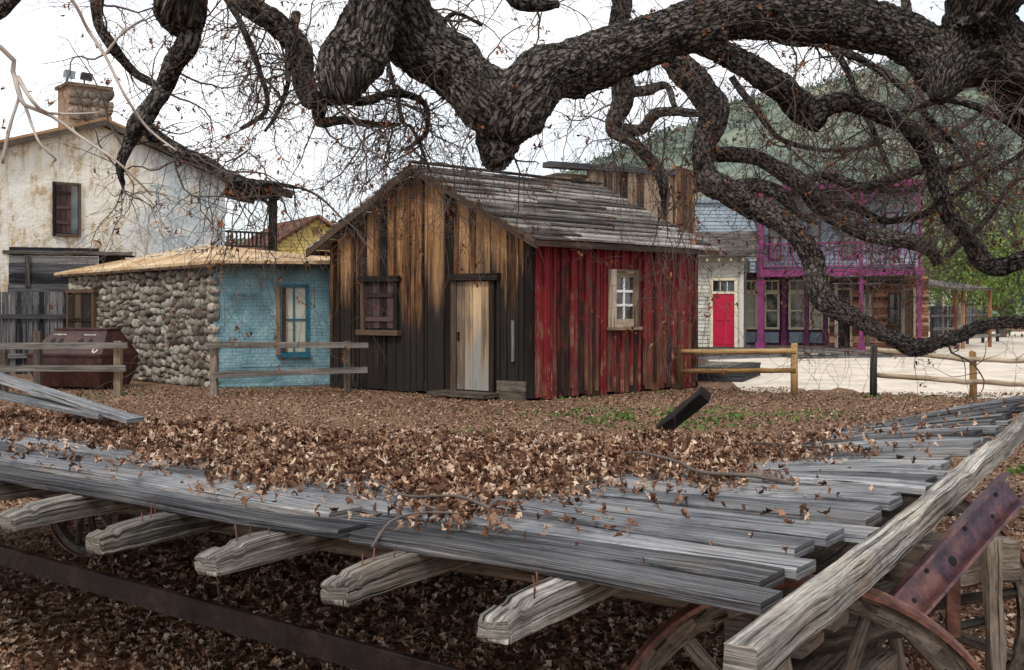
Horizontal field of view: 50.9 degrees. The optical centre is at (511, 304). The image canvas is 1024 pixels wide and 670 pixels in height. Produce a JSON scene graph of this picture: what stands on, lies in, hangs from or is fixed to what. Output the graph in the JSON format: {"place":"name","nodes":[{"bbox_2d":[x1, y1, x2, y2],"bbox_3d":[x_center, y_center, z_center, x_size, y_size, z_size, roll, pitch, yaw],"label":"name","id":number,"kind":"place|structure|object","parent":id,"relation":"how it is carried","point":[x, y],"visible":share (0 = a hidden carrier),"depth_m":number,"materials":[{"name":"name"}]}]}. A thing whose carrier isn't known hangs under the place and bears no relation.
{"place":"outdoors","nodes":[
{"label":"outdoors","id":0,"kind":"place"},
{"bbox_2d":[239,215,338,256],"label":"yellow house","id":1,"kind":"structure","parent":0,"point":[314,222],"depth_m":45.80,"materials":[{"name":"yellow paint"}]},
{"bbox_2d":[0,325,1023,669],"bbox_3d":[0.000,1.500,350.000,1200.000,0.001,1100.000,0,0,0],"label":"ground","id":2,"kind":"structure","parent":0,"point":[446,607],"depth_m":6.12,"materials":[{"name":"brown soil"}]},
{"bbox_2d":[0,292,65,373],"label":"picket fence","id":3,"kind":"object","parent":2,"relation":"on","point":[9,316],"visible":0.58,"depth_m":23.30,"materials":[{"name":"grey wood"}]},
{"bbox_2d":[0,331,127,395],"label":"rail fence","id":4,"kind":"object","parent":2,"relation":"on","point":[37,368],"visible":0.88,"depth_m":17.60,"materials":[{"name":"beige wood"}]},
{"bbox_2d":[2,247,134,372],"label":"board shed","id":5,"kind":"structure","parent":2,"relation":"on","point":[33,259],"depth_m":23.86,"materials":[{"name":"grey wood"}]},
{"bbox_2d":[25,328,137,389],"bbox_3d":[-7.749,0.960,19.409,1.607,1.080,1.035,0,0,18],"label":"dumpster","id":6,"kind":"object","parent":2,"relation":"on","point":[94,380],"visible":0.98,"depth_m":19.06,"materials":[{"name":"brown paint"}]},
{"bbox_2d":[0,0,176,195],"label":"young tree","id":7,"kind":"object","parent":2,"relation":"on","point":[17,80],"visible":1,"depth_m":2.81,"materials":[{"name":"beige plant"}]},
{"bbox_2d":[0,81,292,342],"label":"plaster building","id":8,"kind":"structure","parent":2,"relation":"on","point":[43,201],"depth_m":24.92,"materials":[{"name":"paint"}]},
{"bbox_2d":[52,181,80,236],"bbox_3d":[-10.101,-2.166,24.412,0.615,1.224,0.100,0,0,-41],"label":"window","id":9,"kind":"structure","parent":8,"relation":"in","point":[66,196],"depth_m":24.38,"materials":[{"name":"brown wood"}]},
{"bbox_2d":[63,69,75,81],"bbox_3d":[-10.529,-5.420,25.569,0.241,0.280,0.286,0,0,-36],"label":"floodlight","id":10,"kind":"object","parent":8,"relation":"on","point":[65,73],"visible":0.65,"depth_m":25.47,"materials":[{"name":"grey metal"}]},
{"bbox_2d":[80,72,92,82],"bbox_3d":[-10.227,-5.420,25.832,0.241,0.280,0.286,0,0,-36],"label":"floodlight","id":11,"kind":"object","parent":8,"relation":"on","point":[84,75],"visible":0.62,"depth_m":25.73,"materials":[{"name":"black metal"}]},
{"bbox_2d":[54,244,329,387],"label":"stone house","id":12,"kind":"structure","parent":2,"relation":"on","point":[134,307],"depth_m":19.91,"materials":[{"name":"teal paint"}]},
{"bbox_2d":[65,289,98,327],"bbox_3d":[-9.119,0.586,22.830,1.356,1.829,0.150,0,0,44],"label":"door","id":13,"kind":"structure","parent":12,"relation":"in","point":[78,306],"depth_m":22.75,"materials":[{"name":"brown wood"}]},
{"bbox_2d":[276,284,310,357],"bbox_3d":[-4.013,0.295,19.757,0.626,1.339,0.130,0,0,-21],"label":"window","id":14,"kind":"structure","parent":12,"relation":"in","point":[290,307],"depth_m":19.77,"materials":[{"name":"grey glass"}]},
{"bbox_2d":[206,340,367,395],"bbox_3d":[-3.759,1.053,18.076,2.641,0.895,0.578,0,0,-10],"label":"rail fence","id":15,"kind":"object","parent":2,"relation":"on","point":[216,374],"visible":0.96,"depth_m":17.80,"materials":[{"name":"grey wood"}]},
{"bbox_2d":[0,0,1023,426],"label":"oak tree","id":16,"kind":"object","parent":2,"relation":"on","point":[504,114],"visible":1,"depth_m":5.59,"materials":[{"name":"brown plant"}]},
{"bbox_2d":[0,395,1023,669],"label":"flatbed wagon","id":17,"kind":"object","parent":2,"relation":"on","point":[858,577],"visible":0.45,"depth_m":2.80,"materials":[{"name":"grey wood"}]},
{"bbox_2d":[371,511,463,547],"bbox_3d":[-0.238,0.548,2.647,0.248,0.070,0.044,0,0,-28],"label":"fallen stick","id":18,"kind":"object","parent":17,"relation":"on","point":[379,534],"visible":1,"depth_m":2.65,"materials":[{"name":"wood"}]},
{"bbox_2d":[0,392,1018,588],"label":"fallen leaves","id":19,"kind":"object","parent":17,"relation":"on","point":[262,447],"visible":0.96,"depth_m":3.83,"materials":[{"name":"brown plant"}]},
{"bbox_2d":[0,390,108,419],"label":"loose board","id":20,"kind":"object","parent":19,"relation":"on","point":[39,402],"visible":0.84,"depth_m":5.51,"materials":[{"name":"grey wood"}]},
{"bbox_2d":[0,373,144,423],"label":"loose board","id":21,"kind":"object","parent":19,"relation":"on","point":[29,387],"visible":1,"depth_m":5.46,"materials":[{"name":"grey wood"}]},
{"bbox_2d":[370,477,491,509],"bbox_3d":[-0.236,0.505,2.884,0.517,0.024,0.058,0,0,44],"label":"fallen stick","id":22,"kind":"object","parent":19,"relation":"on","point":[444,495],"visible":1,"depth_m":2.85,"materials":[{"name":"wood"}]},
{"bbox_2d":[690,438,827,448],"bbox_3d":[0.956,0.551,4.306,0.022,0.058,0.780,0,0,-32],"label":"fallen stick","id":23,"kind":"object","parent":19,"relation":"on","point":[782,444],"visible":0.55,"depth_m":4.17,"materials":[{"name":"wood"}]},
{"bbox_2d":[651,386,710,431],"bbox_3d":[0.949,0.687,6.350,0.517,0.432,0.117,0,0,42],"label":"wooden stake","id":24,"kind":"object","parent":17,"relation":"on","point":[694,403],"visible":0.66,"depth_m":6.25,"materials":[{"name":"brown wood"}]},
{"bbox_2d":[624,451,795,485],"bbox_3d":[0.599,0.519,3.419,0.112,0.031,0.677,0,0,-36],"label":"fallen stick","id":25,"kind":"object","parent":17,"relation":"on","point":[782,481],"visible":1,"depth_m":3.31,"materials":[{"name":"wood"}]},
{"bbox_2d":[305,160,718,400],"bbox_3d":[0.024,-0.453,19.581,5.582,3.905,5.082,0,0,41],"label":"wooden cabin","id":26,"kind":"object","parent":2,"relation":"on","point":[503,332],"visible":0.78,"depth_m":18.01,"materials":[{"name":"brown wood"}]},
{"bbox_2d":[446,273,500,392],"bbox_3d":[-0.618,0.456,17.413,1.061,1.928,0.140,0,0,38],"label":"door","id":27,"kind":"structure","parent":26,"relation":"in","point":[472,311],"depth_m":17.43,"materials":[{"name":"brown wood"}]},
{"bbox_2d":[607,269,642,329],"bbox_3d":[1.897,-0.088,18.096,0.776,1.015,0.130,0,0,-43],"label":"window","id":28,"kind":"structure","parent":26,"relation":"in","point":[615,319],"depth_m":18.07,"materials":[{"name":"beige wood"}]},
{"bbox_2d":[0,488,1023,669],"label":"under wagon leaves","id":29,"kind":"object","parent":2,"relation":"on","point":[563,663],"visible":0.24,"depth_m":5.01,"materials":[{"name":"brown plant"}]},
{"bbox_2d":[0,386,1023,494],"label":"yard leaves","id":30,"kind":"object","parent":2,"relation":"on","point":[453,425],"visible":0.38,"depth_m":15.43,"materials":[{"name":"brown plant"}]},
{"bbox_2d":[30,386,1023,475],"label":"grass","id":31,"kind":"structure","parent":2,"relation":"on","point":[736,415],"depth_m":14.44,"materials":[{"name":"plant"}]},
{"bbox_2d":[695,231,757,347],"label":"white clapboard house","id":32,"kind":"structure","parent":2,"relation":"on","point":[720,333],"depth_m":33.14,"materials":[{"name":"paint"}]},
{"bbox_2d":[713,281,733,290],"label":"transom window","id":33,"kind":"structure","parent":32,"relation":"in","point":[717,286],"depth_m":33.12,"materials":[{"name":"grey glass"}]},
{"bbox_2d":[710,278,737,346],"bbox_3d":[6.513,0.234,33.096,0.840,2.132,0.070,0,0,16],"label":"door","id":34,"kind":"structure","parent":32,"relation":"in","point":[720,332],"depth_m":33.08,"materials":[{"name":"paint"}]},
{"bbox_2d":[698,361,760,381],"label":"boardwalk","id":35,"kind":"structure","parent":2,"relation":"on","point":[738,377],"depth_m":21.11,"materials":[{"name":"grey wood"}]},
{"bbox_2d":[676,343,797,395],"bbox_3d":[3.803,1.067,18.410,2.202,0.866,0.206,0,0,34],"label":"log fence","id":36,"kind":"object","parent":2,"relation":"on","point":[793,370],"visible":0.98,"depth_m":18.24,"materials":[{"name":"brown wood"}]},
{"bbox_2d":[698,347,808,359],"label":"boardwalk","id":37,"kind":"structure","parent":2,"relation":"on","point":[723,356],"depth_m":30.04,"materials":[{"name":"grey wood"}]},
{"bbox_2d":[865,343,1023,396],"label":"log fence","id":38,"kind":"object","parent":2,"relation":"on","point":[972,381],"visible":0.88,"depth_m":17.55,"materials":[{"name":"brown wood"}]},
{"bbox_2d":[892,168,1016,305],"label":"green tree","id":39,"kind":"object","parent":2,"relation":"on","point":[938,246],"visible":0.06,"depth_m":63.04,"materials":[{"name":"green plant"}]},
{"bbox_2d":[938,132,1023,328],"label":"dark green tree","id":40,"kind":"object","parent":2,"relation":"on","point":[1021,225],"visible":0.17,"depth_m":67.11,"materials":[{"name":"green plant"}]},
{"bbox_2d":[0,0,1023,244],"label":"sky","id":41,"kind":"structure","parent":0,"point":[31,37],"materials":[{"name":"white"}]},
{"bbox_2d":[536,161,694,239],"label":"false front building","id":42,"kind":"structure","parent":0,"point":[645,192],"depth_m":24.48,"materials":[{"name":"wood"}]},
{"bbox_2d":[695,198,755,346],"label":"pale blue building","id":43,"kind":"structure","parent":0,"point":[709,223],"depth_m":37.98,"materials":[{"name":"blue wood"}]},
{"bbox_2d":[578,66,1023,325],"bbox_3d":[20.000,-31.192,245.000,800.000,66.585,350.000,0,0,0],"label":"hills","id":44,"kind":"structure","parent":0,"point":[729,134],"depth_m":182.70,"materials":[{"name":"green plant"}]},
{"bbox_2d":[225,59,1023,304],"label":"hillside woodland","id":45,"kind":"object","parent":44,"relation":"on","point":[771,102],"visible":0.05,"depth_m":207.47,"materials":[{"name":"green plant"}]},
{"bbox_2d":[709,332,1023,398],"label":"dirt road","id":46,"kind":"structure","parent":0,"point":[859,378],"depth_m":23.80,"materials":[{"name":"beige soil"}]},
{"bbox_2d":[746,179,927,349],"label":"purple hotel","id":47,"kind":"structure","parent":46,"relation":"on","point":[765,325],"depth_m":34.26,"materials":[{"name":"paint"}]},
{"bbox_2d":[746,292,756,328],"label":"window","id":48,"kind":"structure","parent":47,"relation":"in","point":[751,312],"depth_m":34.89,"materials":[{"name":"grey glass"}]},
{"bbox_2d":[746,280,756,291],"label":"transom window","id":49,"kind":"structure","parent":47,"relation":"in","point":[748,289],"depth_m":34.89,"materials":[{"name":"grey glass"}]},
{"bbox_2d":[765,280,778,291],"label":"transom window","id":50,"kind":"structure","parent":47,"relation":"in","point":[768,283],"depth_m":34.69,"materials":[{"name":"grey glass"}]},
{"bbox_2d":[765,292,779,328],"bbox_3d":[8.380,0.185,34.700,0.492,1.210,0.084,0,0,17],"label":"window","id":51,"kind":"structure","parent":47,"relation":"in","point":[772,315],"depth_m":34.69,"materials":[{"name":"grey glass"}]},
{"bbox_2d":[768,228,780,259],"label":"window","id":52,"kind":"structure","parent":47,"relation":"in","point":[775,240],"depth_m":34.68,"materials":[{"name":"glass"}]},
{"bbox_2d":[788,292,803,329],"bbox_3d":[9.138,0.185,34.464,0.541,1.210,0.084,0,0,17],"label":"window","id":53,"kind":"structure","parent":47,"relation":"in","point":[799,306],"depth_m":34.48,"materials":[{"name":"grey glass"}]},
{"bbox_2d":[789,280,803,291],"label":"transom window","id":54,"kind":"structure","parent":47,"relation":"in","point":[793,289],"depth_m":34.46,"materials":[{"name":"grey glass"}]},
{"bbox_2d":[807,214,819,246],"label":"window","id":55,"kind":"structure","parent":47,"relation":"in","point":[816,227],"depth_m":34.29,"materials":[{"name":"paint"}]},
{"bbox_2d":[809,301,822,329],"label":"window","id":56,"kind":"structure","parent":47,"relation":"in","point":[819,318],"depth_m":34.30,"materials":[{"name":"grey glass"}]},
{"bbox_2d":[842,213,855,258],"bbox_3d":[10.637,-2.175,33.986,0.425,1.450,0.084,0,0,17],"label":"window","id":57,"kind":"structure","parent":47,"relation":"in","point":[845,252],"depth_m":33.99,"materials":[{"name":"glass"}]},
{"bbox_2d":[885,212,898,258],"bbox_3d":[11.864,-2.175,33.604,0.418,1.450,0.084,0,0,17],"label":"window","id":58,"kind":"structure","parent":47,"relation":"in","point":[888,216],"depth_m":33.60,"materials":[{"name":"glass"}]},
{"bbox_2d":[752,347,935,358],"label":"boardwalk","id":59,"kind":"structure","parent":46,"relation":"on","point":[833,353],"depth_m":30.41,"materials":[{"name":"grey wood"}]},
{"bbox_2d":[829,276,928,348],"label":"brown clapboard building","id":60,"kind":"structure","parent":46,"relation":"on","point":[849,335],"depth_m":33.10,"materials":[{"name":"beige wood"}]},
{"bbox_2d":[838,288,851,346],"bbox_3d":[10.305,0.385,33.447,0.525,1.830,0.070,0,0,14],"label":"door","id":61,"kind":"structure","parent":60,"relation":"in","point":[847,333],"depth_m":33.43,"materials":[{"name":"brown wood"}]},
{"bbox_2d":[864,293,873,317],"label":"window","id":62,"kind":"structure","parent":60,"relation":"in","point":[871,307],"depth_m":33.26,"materials":[{"name":"grey glass"}]},
{"bbox_2d":[887,293,900,325],"bbox_3d":[11.765,0.140,33.064,0.456,1.020,0.130,0,0,14],"label":"window","id":63,"kind":"structure","parent":60,"relation":"in","point":[892,307],"depth_m":33.09,"materials":[{"name":"grey glass"}]},
{"bbox_2d":[905,288,915,337],"bbox_3d":[12.177,0.385,32.983,0.377,1.830,0.070,0,0,14],"label":"door","id":64,"kind":"structure","parent":60,"relation":"in","point":[908,319],"depth_m":32.97,"materials":[{"name":"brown wood"}]},
{"bbox_2d":[930,306,987,338],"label":"board fence","id":65,"kind":"object","parent":46,"relation":"on","point":[969,318],"visible":0.37,"depth_m":45.57,"materials":[{"name":"grey wood"}]},
{"bbox_2d":[929,279,994,348],"bbox_3d":[15.219,0.275,37.965,2.996,2.450,2.400,0,0,-44],"label":"porch","id":66,"kind":"object","parent":46,"relation":"on","point":[968,286],"visible":0.57,"depth_m":36.77,"materials":[{"name":"brown wood"}]},
{"bbox_2d":[905,222,1023,312],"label":"green bush","id":67,"kind":"object","parent":46,"relation":"on","point":[950,278],"visible":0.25,"depth_m":51.37,"materials":[{"name":"green plant"}]},
{"bbox_2d":[931,325,999,345],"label":"rail fence","id":68,"kind":"object","parent":46,"relation":"on","point":[951,328],"visible":0.41,"depth_m":40.14,"materials":[{"name":"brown wood"}]},
{"bbox_2d":[938,220,1023,336],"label":"green bush","id":69,"kind":"object","parent":46,"relation":"on","point":[1002,333],"visible":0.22,"depth_m":49.80,"materials":[{"name":"green plant"}]},
{"bbox_2d":[946,168,1023,329],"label":"tree","id":70,"kind":"object","parent":46,"relation":"on","point":[1007,291],"visible":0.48,"depth_m":40.25,"materials":[{"name":"green plant"}]}
]}

